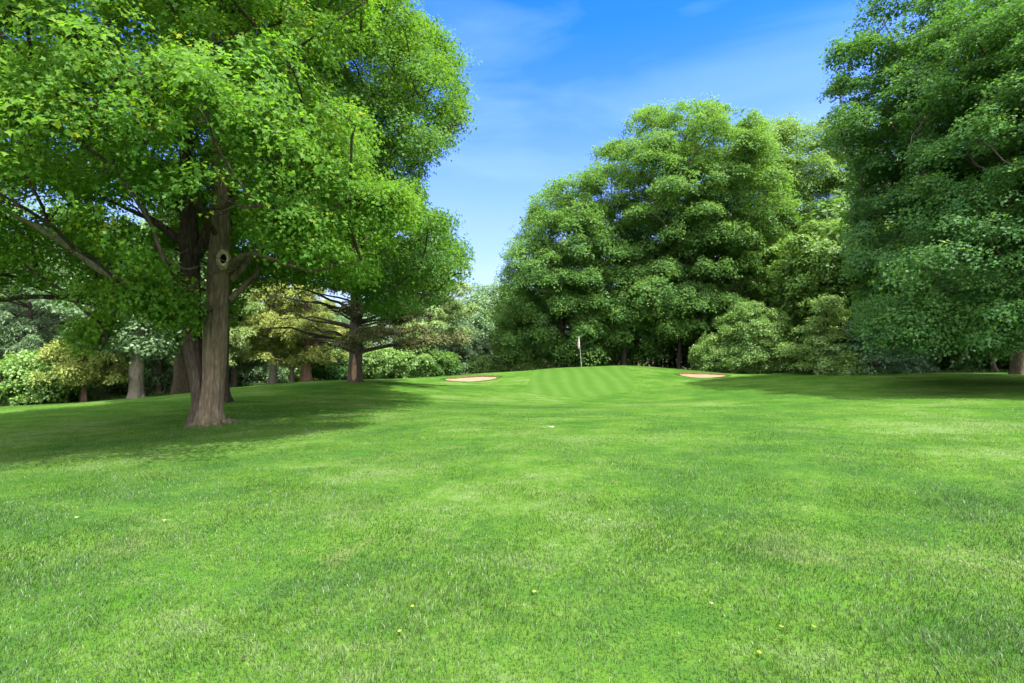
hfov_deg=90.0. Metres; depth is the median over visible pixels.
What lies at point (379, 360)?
shrub
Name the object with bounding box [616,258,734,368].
tree
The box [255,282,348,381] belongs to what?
cedar tree
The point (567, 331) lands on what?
tree
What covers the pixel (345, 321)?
tree
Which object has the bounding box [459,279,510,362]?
tree
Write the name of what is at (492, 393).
ground
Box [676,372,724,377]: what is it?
sand bunker
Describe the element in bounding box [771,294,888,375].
layered shrub
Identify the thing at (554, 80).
sky
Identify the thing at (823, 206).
tree
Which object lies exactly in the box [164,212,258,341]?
pine tree
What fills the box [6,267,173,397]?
tree
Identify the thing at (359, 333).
cedar tree
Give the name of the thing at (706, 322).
tree
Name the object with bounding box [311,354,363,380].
shrub
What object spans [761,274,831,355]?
bush
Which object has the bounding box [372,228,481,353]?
pine tree
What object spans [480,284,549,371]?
tree
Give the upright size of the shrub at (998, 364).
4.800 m
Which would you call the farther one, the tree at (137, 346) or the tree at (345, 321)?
the tree at (345, 321)
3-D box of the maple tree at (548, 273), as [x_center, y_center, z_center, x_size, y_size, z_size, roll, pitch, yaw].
[3.665,-5.518,40.858,11.111,17.131,13.488,0,0,0]
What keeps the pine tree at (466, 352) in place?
on the ground at (492, 393)
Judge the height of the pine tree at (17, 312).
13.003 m
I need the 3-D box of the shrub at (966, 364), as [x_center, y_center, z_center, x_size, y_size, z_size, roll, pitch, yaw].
[30.083,0.531,35.943,5.930,4.161,5.211,0,0,0]
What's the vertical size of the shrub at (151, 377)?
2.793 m
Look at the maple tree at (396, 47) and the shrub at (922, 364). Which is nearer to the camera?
the maple tree at (396, 47)
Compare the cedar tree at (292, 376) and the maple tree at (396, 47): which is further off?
the cedar tree at (292, 376)
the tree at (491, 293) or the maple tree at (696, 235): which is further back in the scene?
the tree at (491, 293)
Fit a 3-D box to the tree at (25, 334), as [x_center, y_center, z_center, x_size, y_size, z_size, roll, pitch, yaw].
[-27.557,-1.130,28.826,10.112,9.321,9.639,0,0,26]
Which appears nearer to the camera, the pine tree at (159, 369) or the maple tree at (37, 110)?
the maple tree at (37, 110)
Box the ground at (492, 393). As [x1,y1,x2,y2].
[0,345,1023,682]
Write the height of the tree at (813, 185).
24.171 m
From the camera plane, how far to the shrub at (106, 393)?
34.65 m
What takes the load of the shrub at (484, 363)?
on the ground at (492, 393)
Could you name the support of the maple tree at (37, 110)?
on the ground at (492, 393)
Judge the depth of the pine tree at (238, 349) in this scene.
35.20 m
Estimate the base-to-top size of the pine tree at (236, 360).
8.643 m
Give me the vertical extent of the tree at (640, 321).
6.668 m
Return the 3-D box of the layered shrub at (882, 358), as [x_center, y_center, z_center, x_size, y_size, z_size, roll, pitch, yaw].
[21.432,-0.059,31.188,5.436,4.643,5.096,0,0,0]
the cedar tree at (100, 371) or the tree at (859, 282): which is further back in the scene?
the tree at (859, 282)
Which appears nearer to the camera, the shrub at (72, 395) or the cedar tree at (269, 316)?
the shrub at (72, 395)
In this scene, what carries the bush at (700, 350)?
on the ground at (492, 393)
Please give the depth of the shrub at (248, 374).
36.90 m
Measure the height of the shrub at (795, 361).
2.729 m
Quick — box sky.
[0,0,993,344]
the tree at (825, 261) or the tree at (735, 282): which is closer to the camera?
the tree at (825, 261)
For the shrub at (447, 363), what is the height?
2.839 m
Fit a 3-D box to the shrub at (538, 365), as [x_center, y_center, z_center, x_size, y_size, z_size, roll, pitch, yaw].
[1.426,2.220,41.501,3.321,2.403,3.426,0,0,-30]
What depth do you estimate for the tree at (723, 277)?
48.62 m
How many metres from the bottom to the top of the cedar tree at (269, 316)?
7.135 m
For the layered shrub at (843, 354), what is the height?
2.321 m
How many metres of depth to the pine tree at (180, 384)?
28.69 m
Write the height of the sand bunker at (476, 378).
0.392 m
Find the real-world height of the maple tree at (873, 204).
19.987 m
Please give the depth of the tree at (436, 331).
54.34 m
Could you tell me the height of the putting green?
1.081 m
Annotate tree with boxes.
[0,0,432,428]
[0,196,78,341]
[0,230,37,354]
[0,240,126,387]
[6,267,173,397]
[27,338,133,401]
[42,214,207,398]
[111,341,173,393]
[117,201,265,393]
[136,0,481,402]
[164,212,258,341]
[229,288,267,364]
[229,288,268,387]
[230,282,311,383]
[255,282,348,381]
[256,301,313,381]
[258,122,471,382]
[310,302,370,350]
[329,298,392,352]
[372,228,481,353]
[385,305,457,353]
[436,320,495,374]
[446,292,497,371]
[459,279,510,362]
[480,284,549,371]
[490,162,616,367]
[537,311,589,367]
[551,234,705,367]
[564,92,807,369]
[589,289,661,364]
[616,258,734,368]
[634,294,722,368]
[653,216,789,370]
[714,253,805,370]
[733,112,894,371]
[755,217,881,352]
[774,191,905,355]
[810,137,1009,371]
[815,0,1023,374]
[831,276,926,370]
[848,0,1023,366]
[985,350,998,371]
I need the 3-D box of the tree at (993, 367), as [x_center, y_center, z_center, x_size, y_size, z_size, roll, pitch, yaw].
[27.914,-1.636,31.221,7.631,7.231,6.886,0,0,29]
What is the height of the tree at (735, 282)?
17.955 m
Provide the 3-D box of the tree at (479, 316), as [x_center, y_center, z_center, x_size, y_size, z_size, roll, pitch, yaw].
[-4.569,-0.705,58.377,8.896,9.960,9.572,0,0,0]
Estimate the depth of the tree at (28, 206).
35.73 m
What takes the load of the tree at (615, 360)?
on the ground at (492, 393)
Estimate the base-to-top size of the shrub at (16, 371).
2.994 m
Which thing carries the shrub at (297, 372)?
on the ground at (492, 393)
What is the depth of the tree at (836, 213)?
35.07 m
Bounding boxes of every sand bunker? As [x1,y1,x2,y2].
[445,375,498,381]
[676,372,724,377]
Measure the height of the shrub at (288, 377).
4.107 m
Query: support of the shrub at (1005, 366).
on the ground at (492, 393)
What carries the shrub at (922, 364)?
on the ground at (492, 393)
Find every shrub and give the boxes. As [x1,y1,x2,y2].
[0,349,89,405]
[53,383,102,402]
[90,372,144,397]
[144,362,173,394]
[229,360,288,386]
[280,365,299,382]
[282,344,341,381]
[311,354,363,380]
[362,345,404,378]
[389,347,436,378]
[419,347,464,377]
[464,353,506,373]
[510,355,549,371]
[573,348,610,366]
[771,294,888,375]
[782,341,824,371]
[816,349,879,375]
[820,305,926,374]
[870,342,939,372]
[924,336,983,371]
[966,353,1009,370]
[999,358,1009,370]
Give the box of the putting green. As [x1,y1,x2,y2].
[524,365,634,397]
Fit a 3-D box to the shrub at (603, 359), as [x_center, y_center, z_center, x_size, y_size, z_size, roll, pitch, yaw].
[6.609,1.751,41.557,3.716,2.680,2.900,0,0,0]
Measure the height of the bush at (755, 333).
5.606 m
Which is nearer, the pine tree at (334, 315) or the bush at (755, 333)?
the bush at (755, 333)
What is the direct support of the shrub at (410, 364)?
on the ground at (492, 393)
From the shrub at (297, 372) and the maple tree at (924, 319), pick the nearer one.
the maple tree at (924, 319)
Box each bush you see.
[687,330,737,373]
[712,300,798,373]
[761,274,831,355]
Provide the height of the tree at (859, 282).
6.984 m

